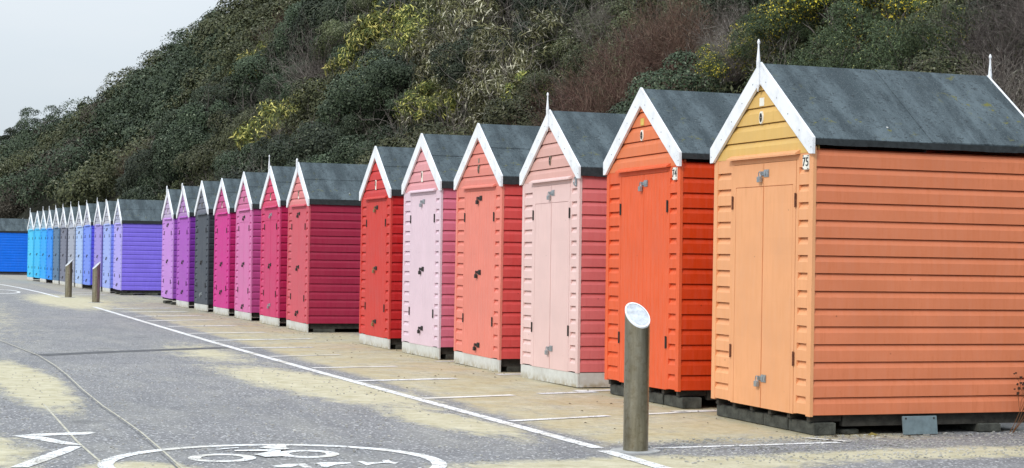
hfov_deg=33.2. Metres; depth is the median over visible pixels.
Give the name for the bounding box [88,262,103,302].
bollard
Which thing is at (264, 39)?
grey green shrub
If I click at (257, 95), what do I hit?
evergreen shrub
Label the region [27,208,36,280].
beach hut
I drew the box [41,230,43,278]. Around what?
door
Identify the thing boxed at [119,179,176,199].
evergreen shrub
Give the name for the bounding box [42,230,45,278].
door
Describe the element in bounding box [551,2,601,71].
grey green shrub
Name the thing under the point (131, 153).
bare bramble
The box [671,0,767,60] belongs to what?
leafless shrub
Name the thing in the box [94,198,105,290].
beach hut
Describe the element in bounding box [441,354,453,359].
concrete block
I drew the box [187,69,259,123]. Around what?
evergreen shrub
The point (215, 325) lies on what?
painted line
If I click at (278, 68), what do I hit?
evergreen shrub
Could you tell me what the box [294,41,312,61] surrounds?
evergreen shrub
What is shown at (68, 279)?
bollard
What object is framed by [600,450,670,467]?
painted line
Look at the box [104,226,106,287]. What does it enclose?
door
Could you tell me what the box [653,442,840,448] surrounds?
painted line
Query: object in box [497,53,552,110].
yellow green shrub
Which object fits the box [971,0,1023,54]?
leafless shrub
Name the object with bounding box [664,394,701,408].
concrete block
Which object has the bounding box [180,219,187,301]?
door
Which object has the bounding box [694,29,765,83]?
gorse bush
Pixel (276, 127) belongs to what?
leafless shrub
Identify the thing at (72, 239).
door
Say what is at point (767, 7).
evergreen shrub
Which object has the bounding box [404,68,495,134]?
willowy shrub
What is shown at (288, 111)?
yellow green shrub
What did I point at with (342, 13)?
evergreen shrub
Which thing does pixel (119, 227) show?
door
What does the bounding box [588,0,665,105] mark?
grey green shrub
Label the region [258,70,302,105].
evergreen shrub
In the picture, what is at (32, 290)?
painted line
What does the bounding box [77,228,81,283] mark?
door
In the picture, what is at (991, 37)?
leafless shrub
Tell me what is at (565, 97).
bare bramble
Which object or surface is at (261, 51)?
evergreen shrub
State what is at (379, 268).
door
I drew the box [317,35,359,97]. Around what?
grey green shrub
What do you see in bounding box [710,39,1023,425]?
beach hut
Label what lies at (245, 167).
evergreen shrub
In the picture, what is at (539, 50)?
grey green shrub
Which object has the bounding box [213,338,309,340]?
painted line
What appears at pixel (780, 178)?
door
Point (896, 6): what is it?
gorse bush
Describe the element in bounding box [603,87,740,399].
beach hut
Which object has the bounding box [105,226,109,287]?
door
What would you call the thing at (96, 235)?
door
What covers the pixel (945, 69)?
grey green shrub
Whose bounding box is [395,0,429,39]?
yellow green shrub
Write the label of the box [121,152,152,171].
evergreen shrub
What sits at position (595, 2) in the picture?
grey green shrub
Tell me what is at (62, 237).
door
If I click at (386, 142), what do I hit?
grey green shrub
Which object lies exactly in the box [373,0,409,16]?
evergreen shrub
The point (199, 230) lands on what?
door
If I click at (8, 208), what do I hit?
brown scrub
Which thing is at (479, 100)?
willowy shrub
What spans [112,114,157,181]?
grey green shrub
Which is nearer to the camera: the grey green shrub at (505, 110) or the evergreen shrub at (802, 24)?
the evergreen shrub at (802, 24)
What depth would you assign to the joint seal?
14.87 m
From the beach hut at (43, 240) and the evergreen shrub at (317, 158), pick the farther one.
the beach hut at (43, 240)
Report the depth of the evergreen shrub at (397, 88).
57.83 m
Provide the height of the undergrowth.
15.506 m
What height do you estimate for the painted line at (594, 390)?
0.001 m
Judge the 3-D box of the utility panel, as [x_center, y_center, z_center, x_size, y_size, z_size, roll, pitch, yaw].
[3.418,1.602,14.394,0.335,0.155,0.016,1,-9,-21]
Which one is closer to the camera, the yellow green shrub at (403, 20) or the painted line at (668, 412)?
the painted line at (668, 412)
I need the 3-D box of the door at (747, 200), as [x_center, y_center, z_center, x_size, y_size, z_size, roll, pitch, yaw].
[2.088,0.448,15.236,0.054,2.127,0.584,1,-1,-20]
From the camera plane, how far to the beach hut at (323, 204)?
31.60 m
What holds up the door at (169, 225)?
in the beach hut at (169, 249)
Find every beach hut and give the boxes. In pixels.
[0,218,28,273]
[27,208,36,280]
[34,211,42,278]
[40,210,49,282]
[46,206,54,280]
[52,206,61,283]
[60,207,69,285]
[67,205,77,286]
[75,201,85,287]
[83,200,96,285]
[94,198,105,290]
[102,199,116,292]
[113,199,164,292]
[161,186,181,300]
[176,183,199,307]
[194,181,219,310]
[213,178,240,315]
[234,172,267,320]
[259,155,295,325]
[286,158,367,332]
[359,146,414,348]
[401,133,471,358]
[454,123,540,371]
[519,92,626,386]
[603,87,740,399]
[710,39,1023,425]
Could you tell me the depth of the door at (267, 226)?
34.83 m
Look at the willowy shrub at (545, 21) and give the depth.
45.78 m
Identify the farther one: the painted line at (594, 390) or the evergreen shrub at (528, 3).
the evergreen shrub at (528, 3)
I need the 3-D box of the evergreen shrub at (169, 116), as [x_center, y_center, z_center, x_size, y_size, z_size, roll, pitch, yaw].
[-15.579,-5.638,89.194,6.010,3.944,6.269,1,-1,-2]
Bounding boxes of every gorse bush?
[693,4,784,79]
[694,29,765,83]
[748,0,829,52]
[761,0,850,32]
[765,0,880,33]
[841,0,924,56]
[904,0,954,30]
[926,0,994,54]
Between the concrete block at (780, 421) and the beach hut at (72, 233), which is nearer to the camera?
the concrete block at (780, 421)
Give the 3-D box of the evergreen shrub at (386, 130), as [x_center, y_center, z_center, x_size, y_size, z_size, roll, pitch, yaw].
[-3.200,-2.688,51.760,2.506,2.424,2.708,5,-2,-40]
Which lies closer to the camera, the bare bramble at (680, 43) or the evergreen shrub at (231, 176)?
the bare bramble at (680, 43)
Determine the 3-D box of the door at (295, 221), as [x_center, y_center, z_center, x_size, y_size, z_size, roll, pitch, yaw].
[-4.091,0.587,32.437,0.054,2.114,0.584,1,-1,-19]
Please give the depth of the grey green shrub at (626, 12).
40.65 m
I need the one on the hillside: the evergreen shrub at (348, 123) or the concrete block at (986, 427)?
the evergreen shrub at (348, 123)
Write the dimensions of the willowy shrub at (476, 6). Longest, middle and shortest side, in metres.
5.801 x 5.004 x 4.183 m
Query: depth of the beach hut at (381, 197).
26.72 m
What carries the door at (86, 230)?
in the beach hut at (89, 227)
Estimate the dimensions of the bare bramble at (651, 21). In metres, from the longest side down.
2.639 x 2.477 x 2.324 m
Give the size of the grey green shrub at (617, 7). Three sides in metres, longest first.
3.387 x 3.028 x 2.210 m
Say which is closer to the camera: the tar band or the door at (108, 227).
the tar band
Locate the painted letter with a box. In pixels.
[12,432,93,466]
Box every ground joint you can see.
[0,340,182,467]
[43,404,100,461]
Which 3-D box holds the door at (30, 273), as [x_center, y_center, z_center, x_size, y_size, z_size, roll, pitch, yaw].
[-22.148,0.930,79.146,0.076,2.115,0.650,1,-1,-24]
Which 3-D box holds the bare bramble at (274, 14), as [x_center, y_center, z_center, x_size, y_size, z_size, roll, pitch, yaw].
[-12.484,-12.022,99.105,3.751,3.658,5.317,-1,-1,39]
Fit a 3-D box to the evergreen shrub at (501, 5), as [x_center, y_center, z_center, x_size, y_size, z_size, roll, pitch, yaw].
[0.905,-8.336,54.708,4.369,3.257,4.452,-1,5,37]
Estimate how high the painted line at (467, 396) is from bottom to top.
0.001 m
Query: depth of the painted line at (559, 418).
15.31 m
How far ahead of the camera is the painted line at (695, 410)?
16.33 m
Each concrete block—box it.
[311,329,334,331]
[392,345,401,348]
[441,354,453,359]
[501,366,520,371]
[610,384,623,395]
[649,391,675,404]
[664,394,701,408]
[717,404,749,419]
[739,408,767,424]
[764,413,788,429]
[789,418,835,435]
[836,428,857,434]
[959,423,1000,431]
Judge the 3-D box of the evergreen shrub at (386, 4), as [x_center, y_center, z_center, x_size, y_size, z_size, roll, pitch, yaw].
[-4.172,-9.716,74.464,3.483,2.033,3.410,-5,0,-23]
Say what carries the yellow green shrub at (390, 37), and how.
on the hillside
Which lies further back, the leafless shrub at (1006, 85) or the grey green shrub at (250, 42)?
the grey green shrub at (250, 42)
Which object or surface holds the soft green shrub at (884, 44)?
on the hillside
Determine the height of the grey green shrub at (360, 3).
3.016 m
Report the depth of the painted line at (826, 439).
13.85 m
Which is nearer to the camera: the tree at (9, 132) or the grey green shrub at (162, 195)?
the grey green shrub at (162, 195)
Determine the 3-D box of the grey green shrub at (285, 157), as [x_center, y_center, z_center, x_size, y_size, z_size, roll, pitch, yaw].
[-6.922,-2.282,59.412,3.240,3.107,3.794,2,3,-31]
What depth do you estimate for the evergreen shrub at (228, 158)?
68.70 m
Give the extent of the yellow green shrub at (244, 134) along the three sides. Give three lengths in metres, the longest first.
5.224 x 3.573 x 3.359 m
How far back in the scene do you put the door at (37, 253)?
77.19 m
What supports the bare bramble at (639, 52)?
on the hillside
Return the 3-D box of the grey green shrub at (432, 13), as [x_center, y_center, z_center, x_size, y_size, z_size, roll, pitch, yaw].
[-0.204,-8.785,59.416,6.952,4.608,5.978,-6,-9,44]
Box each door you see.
[28,231,30,276]
[29,231,32,276]
[35,231,37,277]
[36,231,39,277]
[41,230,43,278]
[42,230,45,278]
[47,230,49,278]
[48,230,51,279]
[54,229,56,279]
[54,229,57,280]
[61,229,63,280]
[62,229,65,281]
[69,229,71,261]
[70,229,73,282]
[76,228,79,283]
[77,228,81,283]
[84,227,87,284]
[85,227,89,284]
[95,227,97,264]
[96,227,99,262]
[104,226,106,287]
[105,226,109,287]
[114,226,117,288]
[116,226,120,289]
[163,221,167,297]
[165,221,171,298]
[178,219,183,300]
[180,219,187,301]
[196,217,201,303]
[199,216,206,304]
[216,216,222,307]
[219,216,226,307]
[237,213,243,311]
[240,212,249,312]
[263,210,270,315]
[267,209,276,317]
[290,209,298,321]
[294,208,305,322]
[364,202,376,335]
[371,201,385,337]
[408,195,422,344]
[417,194,434,346]
[462,191,479,354]
[473,190,494,357]
[531,185,551,368]
[544,183,570,371]
[618,175,643,382]
[638,172,668,389]
[729,163,764,406]
[753,160,796,413]
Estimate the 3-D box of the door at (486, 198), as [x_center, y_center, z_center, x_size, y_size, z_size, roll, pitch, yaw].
[-0.342,0.507,21.933,0.076,2.118,0.650,1,0,-20]
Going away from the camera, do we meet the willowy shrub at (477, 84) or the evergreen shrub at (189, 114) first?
the willowy shrub at (477, 84)
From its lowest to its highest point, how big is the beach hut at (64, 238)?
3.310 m
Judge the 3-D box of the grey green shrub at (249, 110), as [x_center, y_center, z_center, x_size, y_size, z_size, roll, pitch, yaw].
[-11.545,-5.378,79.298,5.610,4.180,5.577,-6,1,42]
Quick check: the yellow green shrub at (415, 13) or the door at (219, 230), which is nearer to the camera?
the door at (219, 230)
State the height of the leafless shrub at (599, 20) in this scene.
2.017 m
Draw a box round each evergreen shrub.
[112,122,165,198]
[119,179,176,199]
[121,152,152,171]
[128,164,168,199]
[145,181,172,199]
[148,88,229,137]
[150,94,214,159]
[150,120,218,181]
[152,157,211,189]
[163,75,254,176]
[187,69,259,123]
[198,141,250,180]
[208,120,290,177]
[214,92,257,150]
[218,159,263,180]
[223,137,267,178]
[227,33,284,107]
[229,128,271,178]
[248,117,295,171]
[253,45,316,103]
[253,47,278,79]
[257,44,323,99]
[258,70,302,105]
[262,98,362,172]
[265,39,290,62]
[270,0,335,63]
[279,0,368,64]
[280,115,313,161]
[291,118,335,158]
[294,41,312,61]
[304,32,346,69]
[306,110,396,163]
[312,0,369,23]
[313,32,417,128]
[321,116,398,163]
[325,18,363,73]
[330,101,391,150]
[347,36,382,74]
[351,50,434,118]
[352,47,426,116]
[363,104,429,163]
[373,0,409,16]
[379,0,409,28]
[403,1,418,19]
[426,20,524,96]
[489,0,519,15]
[495,0,531,20]
[509,0,570,29]
[510,0,593,53]
[600,82,694,113]
[609,77,672,112]
[617,44,743,113]
[669,1,743,55]
[695,0,773,33]
[742,0,840,37]
[763,0,847,50]
[953,0,1023,43]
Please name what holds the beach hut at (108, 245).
on the ground
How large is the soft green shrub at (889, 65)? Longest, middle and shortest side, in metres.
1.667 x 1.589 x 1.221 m
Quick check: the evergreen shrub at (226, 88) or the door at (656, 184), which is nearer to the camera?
the door at (656, 184)
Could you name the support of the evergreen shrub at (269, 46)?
on the hillside
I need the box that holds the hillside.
[2,0,1023,218]
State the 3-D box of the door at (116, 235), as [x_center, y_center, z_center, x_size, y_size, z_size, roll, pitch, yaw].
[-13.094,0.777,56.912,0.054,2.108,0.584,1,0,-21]
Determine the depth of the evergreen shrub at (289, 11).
84.03 m
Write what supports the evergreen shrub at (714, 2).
on the hillside
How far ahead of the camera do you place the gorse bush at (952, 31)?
24.35 m
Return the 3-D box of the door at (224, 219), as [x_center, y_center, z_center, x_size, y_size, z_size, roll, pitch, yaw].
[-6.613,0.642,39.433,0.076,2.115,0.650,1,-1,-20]
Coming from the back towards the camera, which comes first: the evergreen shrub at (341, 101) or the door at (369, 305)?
the evergreen shrub at (341, 101)
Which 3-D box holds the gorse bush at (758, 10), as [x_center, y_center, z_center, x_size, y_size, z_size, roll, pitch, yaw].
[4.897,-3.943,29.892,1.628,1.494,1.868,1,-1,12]
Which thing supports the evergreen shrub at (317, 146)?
on the hillside
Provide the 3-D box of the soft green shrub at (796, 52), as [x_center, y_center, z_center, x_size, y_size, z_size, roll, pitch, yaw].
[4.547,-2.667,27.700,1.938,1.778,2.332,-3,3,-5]
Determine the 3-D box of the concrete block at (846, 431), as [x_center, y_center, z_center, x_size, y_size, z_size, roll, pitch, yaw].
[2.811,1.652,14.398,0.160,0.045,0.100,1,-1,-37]
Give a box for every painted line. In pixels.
[0,284,58,296]
[94,307,603,447]
[168,325,235,326]
[190,332,265,333]
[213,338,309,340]
[248,347,299,347]
[271,354,340,356]
[312,366,394,367]
[356,378,456,380]
[424,394,512,398]
[508,415,607,420]
[539,391,594,393]
[574,389,609,390]
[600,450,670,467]
[649,411,685,413]
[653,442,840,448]
[673,410,716,411]
[806,437,848,441]
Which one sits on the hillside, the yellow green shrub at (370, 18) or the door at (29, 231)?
the yellow green shrub at (370, 18)
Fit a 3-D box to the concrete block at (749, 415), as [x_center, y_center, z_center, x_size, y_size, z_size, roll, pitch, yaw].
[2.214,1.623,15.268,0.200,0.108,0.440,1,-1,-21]
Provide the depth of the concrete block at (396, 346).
26.25 m
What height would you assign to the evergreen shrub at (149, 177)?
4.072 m
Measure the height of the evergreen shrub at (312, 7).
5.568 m
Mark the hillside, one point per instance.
(45, 204)
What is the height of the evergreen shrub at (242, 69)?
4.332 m
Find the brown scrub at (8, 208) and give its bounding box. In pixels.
[0,91,136,218]
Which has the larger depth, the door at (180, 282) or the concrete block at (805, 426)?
the door at (180, 282)
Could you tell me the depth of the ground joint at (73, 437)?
13.21 m
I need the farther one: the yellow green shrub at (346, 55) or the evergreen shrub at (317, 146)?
the yellow green shrub at (346, 55)
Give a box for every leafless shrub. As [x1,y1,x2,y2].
[175,163,263,187]
[243,102,304,140]
[258,6,349,92]
[556,0,645,47]
[585,3,669,60]
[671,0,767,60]
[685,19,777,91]
[697,15,774,54]
[907,0,1023,81]
[912,18,1023,112]
[966,0,1023,37]
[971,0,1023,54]
[994,55,1023,113]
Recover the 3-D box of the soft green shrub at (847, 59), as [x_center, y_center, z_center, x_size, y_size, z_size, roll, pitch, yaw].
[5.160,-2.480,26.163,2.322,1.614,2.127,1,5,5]
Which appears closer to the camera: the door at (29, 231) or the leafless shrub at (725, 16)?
the leafless shrub at (725, 16)
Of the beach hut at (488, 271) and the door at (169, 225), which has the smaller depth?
the beach hut at (488, 271)
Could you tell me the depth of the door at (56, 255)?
71.60 m
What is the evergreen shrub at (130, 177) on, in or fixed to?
on the hillside
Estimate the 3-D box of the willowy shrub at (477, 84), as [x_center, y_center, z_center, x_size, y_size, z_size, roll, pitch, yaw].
[-0.073,-4.058,46.816,3.137,3.439,2.651,1,-1,-37]
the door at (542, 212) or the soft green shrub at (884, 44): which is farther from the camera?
the soft green shrub at (884, 44)
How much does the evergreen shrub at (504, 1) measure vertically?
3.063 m
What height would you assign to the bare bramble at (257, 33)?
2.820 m
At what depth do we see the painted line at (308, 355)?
24.20 m
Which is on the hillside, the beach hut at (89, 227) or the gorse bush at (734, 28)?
the gorse bush at (734, 28)
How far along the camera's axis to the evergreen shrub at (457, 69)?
49.51 m
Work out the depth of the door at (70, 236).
68.03 m
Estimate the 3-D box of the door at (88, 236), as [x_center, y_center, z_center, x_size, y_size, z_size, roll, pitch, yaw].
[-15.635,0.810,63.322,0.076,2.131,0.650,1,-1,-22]
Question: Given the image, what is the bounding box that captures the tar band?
[32,347,225,355]
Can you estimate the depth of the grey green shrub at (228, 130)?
76.03 m
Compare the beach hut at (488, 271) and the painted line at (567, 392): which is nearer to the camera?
the painted line at (567, 392)
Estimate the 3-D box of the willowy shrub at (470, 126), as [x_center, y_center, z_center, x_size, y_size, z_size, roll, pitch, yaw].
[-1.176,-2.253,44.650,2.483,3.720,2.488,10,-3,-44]
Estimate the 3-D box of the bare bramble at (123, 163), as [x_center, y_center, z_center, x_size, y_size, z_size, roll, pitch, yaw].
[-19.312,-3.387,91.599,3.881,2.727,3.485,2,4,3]
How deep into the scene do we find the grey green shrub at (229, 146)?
74.77 m
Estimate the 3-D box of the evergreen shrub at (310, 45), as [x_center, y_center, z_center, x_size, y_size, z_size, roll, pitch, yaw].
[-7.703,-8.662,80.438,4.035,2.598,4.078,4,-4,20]
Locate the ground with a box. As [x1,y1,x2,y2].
[0,273,1023,467]
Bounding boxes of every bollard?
[63,260,74,297]
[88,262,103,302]
[611,302,660,453]
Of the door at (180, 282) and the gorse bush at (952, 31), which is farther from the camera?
the door at (180, 282)
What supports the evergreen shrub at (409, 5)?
on the hillside
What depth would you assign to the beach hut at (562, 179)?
19.48 m
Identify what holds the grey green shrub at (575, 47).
on the hillside
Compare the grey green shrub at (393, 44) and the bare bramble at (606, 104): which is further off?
the grey green shrub at (393, 44)
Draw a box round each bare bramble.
[108,137,148,175]
[112,148,146,175]
[246,23,274,44]
[269,0,298,27]
[497,59,613,124]
[509,93,581,125]
[532,38,657,124]
[568,12,667,101]
[573,1,704,94]
[589,49,716,109]
[614,0,763,70]
[620,0,720,61]
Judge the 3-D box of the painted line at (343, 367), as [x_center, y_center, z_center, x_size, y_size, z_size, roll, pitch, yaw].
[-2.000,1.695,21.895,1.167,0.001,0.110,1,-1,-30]
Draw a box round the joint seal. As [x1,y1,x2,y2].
[1,341,177,467]
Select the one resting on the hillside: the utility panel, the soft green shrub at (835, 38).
the soft green shrub at (835, 38)
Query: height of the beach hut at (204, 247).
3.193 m
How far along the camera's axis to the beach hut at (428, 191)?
24.34 m
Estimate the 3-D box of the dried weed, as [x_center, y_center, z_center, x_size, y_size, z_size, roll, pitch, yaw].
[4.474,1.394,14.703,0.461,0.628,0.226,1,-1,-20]
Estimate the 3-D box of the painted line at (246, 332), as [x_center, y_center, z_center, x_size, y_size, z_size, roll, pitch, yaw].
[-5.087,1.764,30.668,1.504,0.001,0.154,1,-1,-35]
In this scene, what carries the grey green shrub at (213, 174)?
on the hillside
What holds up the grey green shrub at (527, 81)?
on the hillside
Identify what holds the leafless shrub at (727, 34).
on the hillside
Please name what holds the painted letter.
on the ground
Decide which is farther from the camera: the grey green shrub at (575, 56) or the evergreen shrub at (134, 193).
the evergreen shrub at (134, 193)
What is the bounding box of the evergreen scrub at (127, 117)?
[0,2,254,210]
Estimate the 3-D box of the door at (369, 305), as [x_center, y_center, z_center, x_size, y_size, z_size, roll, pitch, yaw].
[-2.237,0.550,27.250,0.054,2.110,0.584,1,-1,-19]
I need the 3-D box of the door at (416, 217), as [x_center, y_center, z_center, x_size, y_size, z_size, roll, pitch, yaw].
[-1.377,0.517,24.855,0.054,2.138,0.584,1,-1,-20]
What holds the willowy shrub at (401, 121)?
on the hillside
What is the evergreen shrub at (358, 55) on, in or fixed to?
on the hillside
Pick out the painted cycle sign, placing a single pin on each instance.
(109, 462)
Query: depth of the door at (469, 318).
22.45 m
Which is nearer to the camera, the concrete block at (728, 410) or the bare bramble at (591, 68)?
the concrete block at (728, 410)
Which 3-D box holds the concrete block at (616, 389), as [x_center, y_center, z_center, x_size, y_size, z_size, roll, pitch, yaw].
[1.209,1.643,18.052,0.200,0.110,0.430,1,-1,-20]
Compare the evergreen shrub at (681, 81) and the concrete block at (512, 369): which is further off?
the evergreen shrub at (681, 81)
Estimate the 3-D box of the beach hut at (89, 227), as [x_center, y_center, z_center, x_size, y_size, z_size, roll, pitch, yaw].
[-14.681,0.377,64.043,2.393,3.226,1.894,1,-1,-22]
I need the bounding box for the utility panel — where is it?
[902,416,937,434]
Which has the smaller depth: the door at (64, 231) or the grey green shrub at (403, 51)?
the grey green shrub at (403, 51)
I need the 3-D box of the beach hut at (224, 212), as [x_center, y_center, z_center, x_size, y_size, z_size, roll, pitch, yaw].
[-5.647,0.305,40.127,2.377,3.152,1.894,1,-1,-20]
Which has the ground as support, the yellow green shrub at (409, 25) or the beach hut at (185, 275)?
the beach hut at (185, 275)
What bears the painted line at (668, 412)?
on the ground
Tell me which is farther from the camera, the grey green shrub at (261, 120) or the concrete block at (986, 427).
the grey green shrub at (261, 120)
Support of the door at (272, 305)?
in the beach hut at (274, 246)
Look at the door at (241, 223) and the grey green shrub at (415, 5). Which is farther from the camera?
the grey green shrub at (415, 5)
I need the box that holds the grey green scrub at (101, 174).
[0,0,300,207]
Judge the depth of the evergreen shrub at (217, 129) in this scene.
79.94 m
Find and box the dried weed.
[1010,372,1023,432]
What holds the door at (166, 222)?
in the beach hut at (169, 249)
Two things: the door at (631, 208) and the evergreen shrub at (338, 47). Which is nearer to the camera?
the door at (631, 208)
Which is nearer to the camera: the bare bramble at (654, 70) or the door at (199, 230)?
the bare bramble at (654, 70)
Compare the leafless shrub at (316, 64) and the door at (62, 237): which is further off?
the leafless shrub at (316, 64)
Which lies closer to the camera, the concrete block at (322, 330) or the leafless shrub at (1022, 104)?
the leafless shrub at (1022, 104)
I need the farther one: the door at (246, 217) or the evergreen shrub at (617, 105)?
the door at (246, 217)
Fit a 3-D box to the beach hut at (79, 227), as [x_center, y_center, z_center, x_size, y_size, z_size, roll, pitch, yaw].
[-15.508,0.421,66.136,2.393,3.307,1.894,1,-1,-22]
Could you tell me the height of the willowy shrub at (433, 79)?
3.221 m
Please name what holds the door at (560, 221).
in the beach hut at (562, 179)
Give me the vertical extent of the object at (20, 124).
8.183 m
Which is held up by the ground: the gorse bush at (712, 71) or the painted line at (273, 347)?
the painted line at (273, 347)
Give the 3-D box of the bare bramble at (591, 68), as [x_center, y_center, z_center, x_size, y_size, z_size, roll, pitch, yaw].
[2.631,-3.623,38.050,3.043,2.551,3.510,6,-7,-15]
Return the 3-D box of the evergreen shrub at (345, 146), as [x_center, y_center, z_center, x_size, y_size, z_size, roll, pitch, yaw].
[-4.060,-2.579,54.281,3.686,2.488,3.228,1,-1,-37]
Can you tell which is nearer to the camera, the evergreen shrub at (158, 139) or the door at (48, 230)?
the door at (48, 230)
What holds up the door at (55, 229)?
in the beach hut at (56, 246)
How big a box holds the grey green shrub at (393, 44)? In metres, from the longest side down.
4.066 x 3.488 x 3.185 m
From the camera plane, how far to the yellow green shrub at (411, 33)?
61.56 m
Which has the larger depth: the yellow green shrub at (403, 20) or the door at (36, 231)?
the door at (36, 231)
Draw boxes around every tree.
[0,127,16,144]
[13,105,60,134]
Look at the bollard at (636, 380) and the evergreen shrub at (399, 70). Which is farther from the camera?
the evergreen shrub at (399, 70)
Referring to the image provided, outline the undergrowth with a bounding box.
[116,0,1023,199]
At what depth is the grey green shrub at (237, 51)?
93.14 m
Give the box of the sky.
[0,0,232,139]
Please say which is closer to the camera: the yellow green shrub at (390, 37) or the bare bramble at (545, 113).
the bare bramble at (545, 113)
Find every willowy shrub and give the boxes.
[362,68,439,148]
[390,0,503,106]
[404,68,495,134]
[411,14,472,111]
[412,0,495,57]
[421,0,520,86]
[421,16,571,134]
[437,90,488,135]
[446,27,548,129]
[453,0,546,98]
[485,0,599,89]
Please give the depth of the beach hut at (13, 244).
96.73 m
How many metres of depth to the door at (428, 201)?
24.29 m
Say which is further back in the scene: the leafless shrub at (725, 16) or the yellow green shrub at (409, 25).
the yellow green shrub at (409, 25)
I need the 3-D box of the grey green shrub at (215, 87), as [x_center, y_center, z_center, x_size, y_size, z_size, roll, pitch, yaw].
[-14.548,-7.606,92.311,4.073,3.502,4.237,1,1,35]
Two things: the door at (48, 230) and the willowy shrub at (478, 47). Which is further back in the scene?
the door at (48, 230)
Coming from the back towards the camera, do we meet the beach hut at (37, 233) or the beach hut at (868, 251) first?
the beach hut at (37, 233)
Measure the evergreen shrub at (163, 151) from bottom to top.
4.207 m
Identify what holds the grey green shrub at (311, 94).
on the hillside
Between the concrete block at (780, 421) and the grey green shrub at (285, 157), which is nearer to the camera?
the concrete block at (780, 421)
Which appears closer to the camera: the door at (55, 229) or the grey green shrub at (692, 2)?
the grey green shrub at (692, 2)
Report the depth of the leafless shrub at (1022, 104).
21.01 m
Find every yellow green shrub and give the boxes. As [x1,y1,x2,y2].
[228,27,272,80]
[229,74,311,151]
[281,57,346,124]
[321,45,356,76]
[337,2,401,71]
[343,0,406,59]
[353,44,398,81]
[379,35,404,50]
[391,0,421,32]
[392,74,463,123]
[393,1,457,64]
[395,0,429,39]
[399,0,452,46]
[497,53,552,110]
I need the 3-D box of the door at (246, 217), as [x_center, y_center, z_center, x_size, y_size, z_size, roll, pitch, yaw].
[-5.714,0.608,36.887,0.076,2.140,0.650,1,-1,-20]
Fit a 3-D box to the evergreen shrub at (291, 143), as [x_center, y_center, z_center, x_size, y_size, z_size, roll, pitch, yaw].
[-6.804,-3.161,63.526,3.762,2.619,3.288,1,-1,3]
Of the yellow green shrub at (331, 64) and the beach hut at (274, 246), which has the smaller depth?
the beach hut at (274, 246)
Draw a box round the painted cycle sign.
[97,444,446,467]
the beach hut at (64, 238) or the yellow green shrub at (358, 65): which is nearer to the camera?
the yellow green shrub at (358, 65)
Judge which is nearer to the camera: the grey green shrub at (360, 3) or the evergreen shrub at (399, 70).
the evergreen shrub at (399, 70)
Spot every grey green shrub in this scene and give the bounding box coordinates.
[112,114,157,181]
[156,163,210,199]
[162,166,212,199]
[169,113,237,185]
[205,74,281,147]
[206,82,231,96]
[207,155,231,180]
[211,137,261,165]
[212,72,295,170]
[217,28,274,83]
[221,12,283,77]
[245,63,315,140]
[247,27,277,54]
[271,133,319,166]
[277,33,401,138]
[309,2,381,64]
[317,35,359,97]
[346,0,387,17]
[353,97,489,164]
[359,16,412,71]
[398,27,423,63]
[408,0,434,32]
[412,0,481,31]
[415,22,463,56]
[478,59,599,125]
[513,42,592,112]
[515,0,602,66]
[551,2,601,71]
[560,25,609,80]
[563,24,639,100]
[570,0,647,47]
[574,0,626,11]
[584,0,637,11]
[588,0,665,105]
[602,0,673,57]
[624,0,698,54]
[671,0,709,18]
[868,16,1016,101]
[901,0,1013,63]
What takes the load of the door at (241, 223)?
in the beach hut at (248, 249)
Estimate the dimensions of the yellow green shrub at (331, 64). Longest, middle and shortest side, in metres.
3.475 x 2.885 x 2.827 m
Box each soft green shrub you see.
[727,0,828,63]
[740,13,832,91]
[789,0,923,68]
[801,31,905,70]
[840,0,979,72]
[877,39,939,70]
[889,0,1021,71]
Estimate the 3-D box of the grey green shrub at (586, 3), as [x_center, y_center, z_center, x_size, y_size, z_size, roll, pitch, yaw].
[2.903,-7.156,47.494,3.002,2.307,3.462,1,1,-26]
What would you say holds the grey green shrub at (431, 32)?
on the hillside
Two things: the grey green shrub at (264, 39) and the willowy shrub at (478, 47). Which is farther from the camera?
the grey green shrub at (264, 39)
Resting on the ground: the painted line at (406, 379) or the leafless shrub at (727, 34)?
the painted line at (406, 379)
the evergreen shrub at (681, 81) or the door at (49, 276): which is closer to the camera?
the evergreen shrub at (681, 81)
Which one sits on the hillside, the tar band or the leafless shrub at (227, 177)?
the leafless shrub at (227, 177)
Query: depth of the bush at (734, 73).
30.17 m
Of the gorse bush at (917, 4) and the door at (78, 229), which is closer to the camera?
the gorse bush at (917, 4)
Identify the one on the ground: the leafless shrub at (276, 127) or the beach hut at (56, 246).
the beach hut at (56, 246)
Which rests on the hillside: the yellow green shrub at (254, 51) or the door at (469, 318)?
the yellow green shrub at (254, 51)
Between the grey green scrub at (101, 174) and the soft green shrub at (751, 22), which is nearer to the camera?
the soft green shrub at (751, 22)
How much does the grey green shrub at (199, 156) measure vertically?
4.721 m
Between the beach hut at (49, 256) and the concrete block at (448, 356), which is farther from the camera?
the beach hut at (49, 256)
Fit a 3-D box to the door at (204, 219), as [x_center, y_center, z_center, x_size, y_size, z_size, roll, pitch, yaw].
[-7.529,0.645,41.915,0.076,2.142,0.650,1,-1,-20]
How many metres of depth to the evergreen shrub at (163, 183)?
82.49 m
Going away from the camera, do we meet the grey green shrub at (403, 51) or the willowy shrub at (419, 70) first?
the willowy shrub at (419, 70)
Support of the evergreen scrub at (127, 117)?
on the hillside
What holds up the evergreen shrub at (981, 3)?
on the hillside
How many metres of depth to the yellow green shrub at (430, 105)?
51.00 m
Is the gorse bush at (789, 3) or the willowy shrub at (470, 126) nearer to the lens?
the gorse bush at (789, 3)

